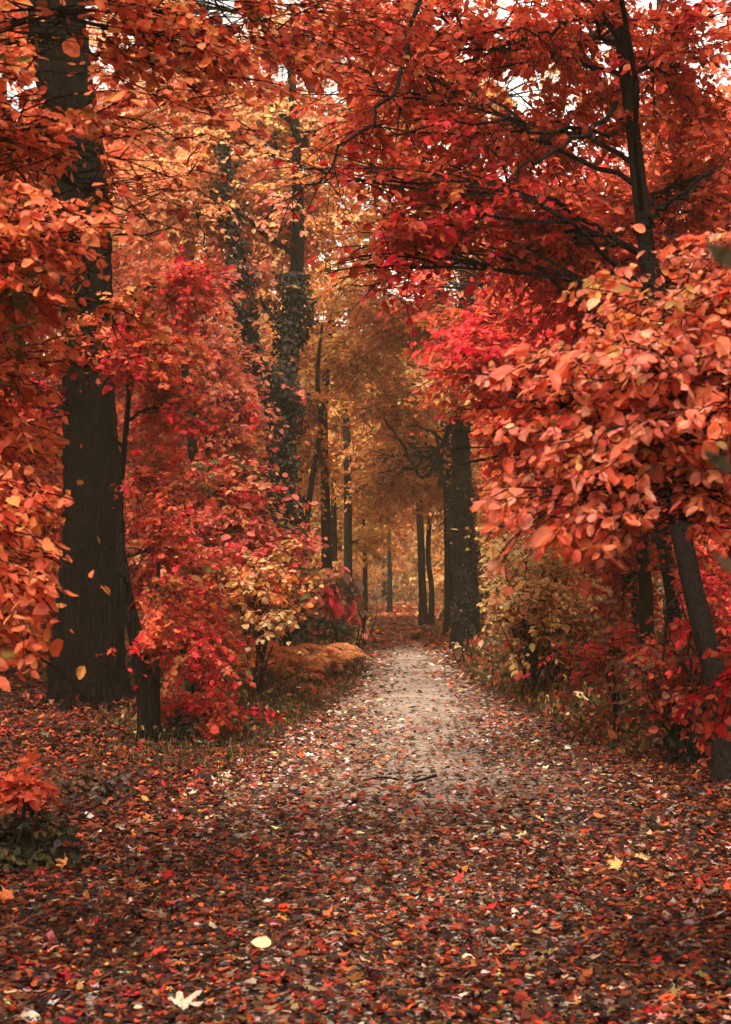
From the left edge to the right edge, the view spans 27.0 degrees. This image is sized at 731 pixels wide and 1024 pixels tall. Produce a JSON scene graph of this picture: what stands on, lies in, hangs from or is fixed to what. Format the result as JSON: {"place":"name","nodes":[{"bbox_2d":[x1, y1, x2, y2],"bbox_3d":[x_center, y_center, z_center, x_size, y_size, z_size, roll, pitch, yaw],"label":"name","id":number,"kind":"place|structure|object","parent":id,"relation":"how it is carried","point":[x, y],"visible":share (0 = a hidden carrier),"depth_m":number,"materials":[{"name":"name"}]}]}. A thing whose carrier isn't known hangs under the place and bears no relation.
{"place":"outdoors","nodes":[
{"label":"outdoors","id":0,"kind":"place"},
{"bbox_2d":[0,599,730,1023],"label":"path","id":1,"kind":"structure","parent":0,"point":[426,703],"depth_m":8.85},
{"bbox_2d":[362,774,436,781],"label":"fallen twig","id":2,"kind":"object","parent":1,"relation":"on","point":[426,778],"visible":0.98,"depth_m":11.26,"materials":[{"name":"black wood"}]},
{"bbox_2d":[0,578,730,911],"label":"ground","id":3,"kind":"structure","parent":0,"point":[71,746],"depth_m":12.96,"materials":[{"name":"brown soil"}]},
{"bbox_2d":[0,644,15,657],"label":"hazel shrub","id":4,"kind":"object","parent":3,"relation":"on","point":[7,652],"visible":1,"depth_m":1.71,"materials":[{"name":"yellow plant"}]},
{"bbox_2d":[1,0,43,62],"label":"woodland tree","id":5,"kind":"object","parent":3,"relation":"on","point":[27,2],"visible":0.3,"depth_m":14.39,"materials":[{"name":"orange plant"}]},
{"bbox_2d":[0,746,69,848],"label":"seedling","id":6,"kind":"object","parent":3,"relation":"on","point":[20,788],"visible":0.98,"depth_m":8.24,"materials":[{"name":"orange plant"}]},
{"bbox_2d":[0,796,112,878],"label":"bramble","id":7,"kind":"object","parent":3,"relation":"on","point":[31,845],"visible":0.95,"depth_m":8.11,"materials":[{"name":"green plant"}]},
{"bbox_2d":[0,33,117,341],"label":"woodland tree","id":8,"kind":"object","parent":3,"relation":"on","point":[44,229],"visible":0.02,"depth_m":21.04,"materials":[{"name":"orange plant"}]},
{"bbox_2d":[0,0,139,578],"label":"woodland tree","id":9,"kind":"object","parent":3,"relation":"on","point":[55,383],"visible":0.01,"depth_m":30.91,"materials":[{"name":"red plant"}]},
{"bbox_2d":[28,0,160,712],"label":"tree","id":10,"kind":"object","parent":3,"relation":"on","point":[95,618],"visible":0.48,"depth_m":16.21,"materials":[{"name":"brown plant"}]},
{"bbox_2d":[49,764,142,803],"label":"bramble","id":11,"kind":"object","parent":3,"relation":"on","point":[86,782],"visible":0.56,"depth_m":10.29,"materials":[{"name":"green plant"}]},
{"bbox_2d":[0,103,200,670],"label":"maple tree","id":12,"kind":"object","parent":3,"relation":"on","point":[45,479],"visible":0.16,"depth_m":21.86,"materials":[{"name":"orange plant"}]},
{"bbox_2d":[39,121,185,471],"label":"woodland tree","id":13,"kind":"object","parent":3,"relation":"on","point":[107,143],"visible":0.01,"depth_m":49.25,"materials":[{"name":"orange plant"}]},
{"bbox_2d":[7,190,233,622],"bbox_3d":[-6.235,-2.394,35.265,6.147,10.975,5.866,-1,-2,17],"label":"woodland tree","id":14,"kind":"object","parent":3,"relation":"on","point":[116,264],"visible":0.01,"depth_m":35.18,"materials":[{"name":"red plant"}]},
{"bbox_2d":[5,245,256,746],"bbox_3d":[-2.502,-0.190,14.269,2.516,4.956,2.766,0,-2,10],"label":"young maple tree","id":15,"kind":"object","parent":3,"relation":"on","point":[192,286],"visible":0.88,"depth_m":14.05,"materials":[{"name":"red plant"}]},
{"bbox_2d":[51,73,302,612],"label":"woodland tree","id":16,"kind":"object","parent":3,"relation":"on","point":[118,144],"visible":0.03,"depth_m":43.88,"materials":[{"name":"orange plant"}]},
{"bbox_2d":[151,709,211,750],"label":"dark shrub","id":17,"kind":"object","parent":3,"relation":"on","point":[187,723],"visible":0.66,"depth_m":13.82,"materials":[{"name":"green plant"}]},
{"bbox_2d":[113,518,255,718],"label":"sapling","id":18,"kind":"object","parent":3,"relation":"on","point":[154,620],"visible":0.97,"depth_m":13.76,"materials":[{"name":"red plant"}]},
{"bbox_2d":[62,236,309,545],"bbox_3d":[-2.494,-0.817,21.384,3.788,6.568,3.339,-2,-3,38],"label":"maple tree","id":19,"kind":"object","parent":3,"relation":"on","point":[239,420],"visible":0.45,"depth_m":20.69,"materials":[{"name":"red plant"}]},
{"bbox_2d":[57,256,329,667],"bbox_3d":[-1.951,-0.468,18.633,2.966,5.539,4.470,0,-2,0],"label":"maple tree","id":20,"kind":"object","parent":3,"relation":"on","point":[231,507],"visible":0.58,"depth_m":18.66,"materials":[{"name":"red plant"}]},
{"bbox_2d":[135,672,283,742],"bbox_3d":[-1.486,2.056,14.423,1.423,1.054,1.366,0,-2,0],"label":"red shrub","id":21,"kind":"object","parent":3,"relation":"on","point":[193,706],"visible":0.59,"depth_m":14.25,"materials":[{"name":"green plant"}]},
{"bbox_2d":[149,580,275,694],"bbox_3d":[-1.551,1.442,15.370,1.317,1.505,1.831,0,-2,0],"label":"red shrub","id":22,"kind":"object","parent":3,"relation":"on","point":[209,617],"visible":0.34,"depth_m":15.26,"materials":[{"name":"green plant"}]},
{"bbox_2d":[153,649,273,705],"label":"dark shrub","id":23,"kind":"object","parent":3,"relation":"on","point":[225,678],"visible":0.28,"depth_m":16.84,"materials":[{"name":"brown plant"}]},
{"bbox_2d":[0,0,455,747],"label":"beech tree","id":24,"kind":"object","parent":3,"relation":"on","point":[206,46],"visible":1,"depth_m":6.59,"materials":[{"name":"orange plant"}]},
{"bbox_2d":[86,0,434,648],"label":"ivy clad tree","id":25,"kind":"object","parent":3,"relation":"on","point":[223,158],"visible":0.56,"depth_m":26.09,"materials":[{"name":"orange plant"}]},
{"bbox_2d":[181,289,343,541],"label":"woodland tree","id":26,"kind":"object","parent":3,"relation":"on","point":[267,342],"visible":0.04,"depth_m":50.14,"materials":[{"name":"orange plant"}]},
{"bbox_2d":[207,535,323,705],"bbox_3d":[-1.266,1.308,17.950,1.525,2.081,1.854,0,-2,0],"label":"peach shrub","id":27,"kind":"object","parent":3,"relation":"on","point":[254,596],"visible":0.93,"depth_m":17.78,"materials":[{"name":"orange plant"}]},
{"bbox_2d":[221,638,312,666],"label":"copper fern","id":28,"kind":"object","parent":3,"relation":"on","point":[276,653],"visible":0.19,"depth_m":20.78,"materials":[{"name":"brown plant"}]},
{"bbox_2d":[199,291,343,566],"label":"woodland tree","id":29,"kind":"object","parent":3,"relation":"on","point":[311,396],"visible":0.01,"depth_m":58.36,"materials":[{"name":"orange plant"}]},
{"bbox_2d":[226,637,332,659],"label":"copper fern","id":30,"kind":"object","parent":3,"relation":"on","point":[302,646],"visible":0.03,"depth_m":22.40,"materials":[{"name":"orange plant"}]},
{"bbox_2d":[221,229,344,376],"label":"woodland tree","id":31,"kind":"object","parent":3,"relation":"on","point":[285,267],"depth_m":67.93,"materials":[{"name":"orange plant"}]},
{"bbox_2d":[264,662,324,681],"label":"copper fern","id":32,"kind":"object","parent":3,"relation":"on","point":[294,670],"visible":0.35,"depth_m":20.93,"materials":[{"name":"brown plant"}]},
{"bbox_2d":[259,519,343,661],"bbox_3d":[-1.197,1.304,22.018,1.701,2.402,1.936,1,-3,-27],"label":"peach shrub","id":33,"kind":"object","parent":3,"relation":"on","point":[284,639],"visible":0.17,"depth_m":22.00,"materials":[{"name":"orange plant"}]},
{"bbox_2d":[241,642,369,671],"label":"copper fern","id":34,"kind":"object","parent":3,"relation":"on","point":[319,657],"visible":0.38,"depth_m":21.86,"materials":[{"name":"orange plant"}]},
{"bbox_2d":[262,324,360,632],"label":"slim tree","id":35,"kind":"object","parent":3,"relation":"on","point":[314,456],"visible":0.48,"depth_m":32.17,"materials":[{"name":"orange plant"}]},
{"bbox_2d":[309,486,343,555],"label":"woodland tree","id":36,"kind":"object","parent":3,"relation":"on","point":[340,536],"visible":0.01,"depth_m":51.65,"materials":[{"name":"orange plant"}]},
{"bbox_2d":[304,602,363,653],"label":"dark shrub","id":37,"kind":"object","parent":3,"relation":"on","point":[324,625],"visible":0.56,"depth_m":26.68,"materials":[{"name":"green plant"}]},
{"bbox_2d":[298,565,377,670],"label":"drooping shrub","id":38,"kind":"object","parent":3,"relation":"on","point":[335,601],"visible":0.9,"depth_m":23.78,"materials":[{"name":"red plant"}]},
{"bbox_2d":[255,243,422,606],"bbox_3d":[-0.399,-1.637,33.943,4.073,9.356,4.670,-1,-2,13],"label":"slim tree","id":39,"kind":"object","parent":3,"relation":"on","point":[354,375],"visible":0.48,"depth_m":33.56,"materials":[{"name":"orange plant"}]},
{"bbox_2d":[316,650,371,674],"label":"copper fern","id":40,"kind":"object","parent":3,"relation":"on","point":[348,653],"visible":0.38,"depth_m":22.96,"materials":[{"name":"orange plant"}]},
{"bbox_2d":[295,320,403,580],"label":"woodland tree","id":41,"kind":"object","parent":3,"relation":"on","point":[366,540],"visible":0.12,"depth_m":44.00,"materials":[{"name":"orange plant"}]},
{"bbox_2d":[315,458,383,599],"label":"woodland tree","id":42,"kind":"object","parent":3,"relation":"on","point":[354,562],"visible":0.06,"depth_m":60.84,"materials":[{"name":"orange plant"}]},
{"bbox_2d":[290,259,426,600],"bbox_3d":[0.007,-1.590,40.327,4.328,9.951,5.636,0,-2,0],"label":"slim tree","id":43,"kind":"object","parent":3,"relation":"on","point":[344,434],"visible":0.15,"depth_m":39.04,"materials":[{"name":"orange plant"}]},
{"bbox_2d":[39,261,684,603],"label":"distant woodland","id":44,"kind":"object","parent":3,"relation":"on","point":[408,587],"visible":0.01,"depth_m":84.05,"materials":[{"name":"orange plant"}]},
{"bbox_2d":[0,601,730,1023],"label":"fallen leaves","id":45,"kind":"object","parent":3,"relation":"on","point":[150,863],"visible":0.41,"depth_m":7.76,"materials":[{"name":"red plant"}]},
{"bbox_2d":[0,887,13,899],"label":"leaf","id":46,"kind":"object","parent":45,"relation":"on","point":[6,893],"visible":1,"depth_m":7.20,"materials":[{"name":"orange plant"}]},
{"bbox_2d":[53,854,67,868],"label":"leaf","id":47,"kind":"object","parent":45,"relation":"on","point":[64,860],"visible":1,"depth_m":8.02,"materials":[{"name":"orange plant"}]},
{"bbox_2d":[141,812,152,821],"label":"leaf","id":48,"kind":"object","parent":45,"relation":"on","point":[147,818],"visible":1,"depth_m":9.46,"materials":[{"name":"orange plant"}]},
{"bbox_2d":[150,946,166,954],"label":"leaf","id":49,"kind":"object","parent":45,"relation":"on","point":[155,951],"visible":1,"depth_m":6.10,"materials":[{"name":"red plant"}]},
{"bbox_2d":[168,990,203,1009],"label":"leaf","id":50,"kind":"object","parent":45,"relation":"on","point":[182,1001],"visible":1,"depth_m":5.38,"materials":[{"name":"beige plant"}]},
{"bbox_2d":[251,936,270,947],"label":"leaf","id":51,"kind":"object","parent":45,"relation":"on","point":[263,942],"visible":1,"depth_m":6.24,"materials":[{"name":"yellow plant"}]},
{"bbox_2d":[607,854,622,870],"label":"leaf","id":52,"kind":"object","parent":45,"relation":"on","point":[616,863],"visible":1,"depth_m":7.93,"materials":[{"name":"yellow plant"}]},
{"bbox_2d":[634,852,650,859],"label":"leaf","id":53,"kind":"object","parent":45,"relation":"on","point":[641,856],"visible":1,"depth_m":8.14,"materials":[{"name":"yellow plant"}]},
{"bbox_2d":[1,561,729,756],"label":"undergrowth","id":54,"kind":"object","parent":3,"relation":"on","point":[494,665],"visible":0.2,"depth_m":18.94,"materials":[{"name":"brown plant"}]},
{"bbox_2d":[87,644,649,771],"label":"grass","id":55,"kind":"structure","parent":3,"relation":"on","point":[301,711],"depth_m":14.92,"materials":[{"name":"brown plant"}]},
{"bbox_2d":[330,420,424,613],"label":"slim tree","id":56,"kind":"object","parent":3,"relation":"on","point":[393,522],"visible":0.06,"depth_m":49.06,"materials":[{"name":"orange plant"}]},
{"bbox_2d":[360,505,416,600],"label":"woodland tree","id":57,"kind":"object","parent":3,"relation":"on","point":[384,576],"visible":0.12,"depth_m":83.29,"materials":[{"name":"orange plant"}]},
{"bbox_2d":[343,491,442,612],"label":"slim tree","id":58,"kind":"object","parent":3,"relation":"on","point":[400,536],"visible":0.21,"depth_m":61.02,"materials":[{"name":"orange plant"}]},
{"bbox_2d":[357,416,437,599],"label":"woodland tree","id":59,"kind":"object","parent":3,"relation":"on","point":[436,562],"visible":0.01,"depth_m":90.74,"materials":[{"name":"orange plant"}]},
{"bbox_2d":[404,523,439,597],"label":"woodland tree","id":60,"kind":"object","parent":3,"relation":"on","point":[413,554],"visible":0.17,"depth_m":85.63,"materials":[{"name":"orange plant"}]},
{"bbox_2d":[364,375,480,625],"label":"slim tree","id":61,"kind":"object","parent":3,"relation":"on","point":[423,617],"visible":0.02,"depth_m":45.89,"materials":[{"name":"brown plant"}]},
{"bbox_2d":[412,435,442,596],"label":"woodland tree","id":62,"kind":"object","parent":3,"relation":"on","point":[431,527],"depth_m":90.19,"materials":[{"name":"orange plant"}]},
{"bbox_2d":[396,421,482,624],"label":"slim tree","id":63,"kind":"object","parent":3,"relation":"on","point":[431,614],"visible":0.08,"depth_m":46.89,"materials":[{"name":"brown plant"}]},
{"bbox_2d":[271,46,620,648],"bbox_3d":[1.781,-3.926,36.833,8.369,14.504,17.065,0,-2,0],"label":"tall ivy tree","id":64,"kind":"object","parent":3,"relation":"on","point":[392,472],"visible":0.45,"depth_m":31.92,"materials":[{"name":"orange plant"}]},
{"bbox_2d":[401,286,492,636],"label":"slim tree","id":65,"kind":"object","parent":3,"relation":"on","point":[448,572],"visible":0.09,"depth_m":37.89,"materials":[{"name":"brown plant"}]},
{"bbox_2d":[407,401,487,602],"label":"woodland tree","id":66,"kind":"object","parent":3,"relation":"on","point":[438,577],"visible":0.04,"depth_m":69.01,"materials":[{"name":"orange plant"}]},
{"bbox_2d":[442,629,486,664],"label":"yellow shrub","id":67,"kind":"object","parent":3,"relation":"on","point":[474,648],"visible":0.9,"depth_m":25.95,"materials":[{"name":"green plant"}]},
{"bbox_2d":[432,449,496,605],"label":"woodland tree","id":68,"kind":"object","parent":3,"relation":"on","point":[480,565],"depth_m":50.83,"materials":[{"name":"orange plant"}]},
{"bbox_2d":[242,0,730,784],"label":"leaning maple tree","id":69,"kind":"object","parent":3,"relation":"on","point":[440,198],"visible":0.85,"depth_m":11.48,"materials":[{"name":"red plant"}]},
{"bbox_2d":[417,381,557,632],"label":"slim tree","id":70,"kind":"object","parent":3,"relation":"on","point":[482,485],"visible":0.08,"depth_m":28.82,"materials":[{"name":"orange plant"}]},
{"bbox_2d":[470,432,536,601],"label":"woodland tree","id":71,"kind":"object","parent":3,"relation":"on","point":[481,514],"depth_m":43.82,"materials":[{"name":"orange plant"}]},
{"bbox_2d":[336,0,730,649],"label":"slim red tree","id":72,"kind":"object","parent":3,"relation":"on","point":[472,342],"visible":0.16,"depth_m":16.91,"materials":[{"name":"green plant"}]},
{"bbox_2d":[466,512,613,697],"bbox_3d":[2.161,1.204,18.954,1.890,2.452,2.308,-2,-3,38],"label":"yellow shrub","id":73,"kind":"object","parent":3,"relation":"on","point":[531,591],"visible":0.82,"depth_m":18.69,"materials":[{"name":"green plant"}]},
{"bbox_2d":[429,453,686,640],"bbox_3d":[3.296,0.078,23.375,3.267,4.795,4.521,2,-3,-38],"label":"slim red tree","id":74,"kind":"object","parent":3,"relation":"on","point":[510,510],"visible":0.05,"depth_m":23.17,"materials":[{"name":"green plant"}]},
{"bbox_2d":[502,589,631,693],"bbox_3d":[2.446,1.684,18.934,1.611,1.467,1.605,1,-3,-29],"label":"orange shrub","id":75,"kind":"object","parent":3,"relation":"on","point":[545,638],"visible":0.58,"depth_m":18.73,"materials":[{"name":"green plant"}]},
{"bbox_2d":[406,224,730,751],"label":"young beech tree","id":76,"kind":"object","parent":3,"relation":"on","point":[663,411],"visible":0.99,"depth_m":5.09,"materials":[{"name":"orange plant"}]},
{"bbox_2d":[523,592,673,735],"bbox_3d":[2.324,1.532,15.073,1.637,1.493,1.266,2,-3,-34],"label":"red shrub","id":77,"kind":"object","parent":3,"relation":"on","point":[597,654],"visible":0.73,"depth_m":14.83,"materials":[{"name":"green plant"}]},
{"bbox_2d":[593,812,604,816],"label":"leaf","id":78,"kind":"object","parent":3,"relation":"on","point":[598,814],"visible":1,"depth_m":9.54,"materials":[{"name":"orange plant"}]},
{"bbox_2d":[515,472,730,664],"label":"slim red tree","id":79,"kind":"object","parent":3,"relation":"on","point":[661,539],"visible":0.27,"depth_m":20.52,"materials":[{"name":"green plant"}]},
{"bbox_2d":[595,248,663,605],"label":"woodland tree","id":80,"kind":"object","parent":3,"relation":"on","point":[659,580],"depth_m":52.36,"materials":[{"name":"red plant"}]},
{"bbox_2d":[603,633,710,768],"bbox_3d":[2.665,1.567,12.593,1.434,1.144,1.403,0,-2,0],"label":"red shrub","id":81,"kind":"object","parent":3,"relation":"on","point":[665,693],"visible":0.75,"depth_m":12.37,"materials":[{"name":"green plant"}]},
{"bbox_2d":[617,82,730,569],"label":"woodland tree","id":82,"kind":"object","parent":3,"relation":"on","point":[725,88],"depth_m":27.99,"materials":[{"name":"red plant"}]},
{"bbox_2d":[624,560,730,768],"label":"red shrub","id":83,"kind":"object","parent":3,"relation":"on","point":[722,626],"visible":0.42,"depth_m":12.41,"materials":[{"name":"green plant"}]},
{"bbox_2d":[656,713,710,767],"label":"dark shrub","id":84,"kind":"object","parent":3,"relation":"on","point":[668,741],"visible":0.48,"depth_m":12.44,"materials":[{"name":"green plant"}]},
{"bbox_2d":[650,0,730,566],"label":"woodland tree","id":85,"kind":"object","parent":3,"relation":"on","point":[714,70],"visible":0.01,"depth_m":32.20,"materials":[{"name":"red plant"}]},
{"bbox_2d":[702,239,730,571],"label":"hazel shrub","id":86,"kind":"object","parent":3,"relation":"on","point":[720,253],"visible":1,"depth_m":1.58,"materials":[{"name":"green plant"}]},
{"bbox_2d":[0,0,730,577],"label":"sky","id":87,"kind":"structure","parent":0,"point":[501,13],"materials":[{"name":"white"}]}
]}

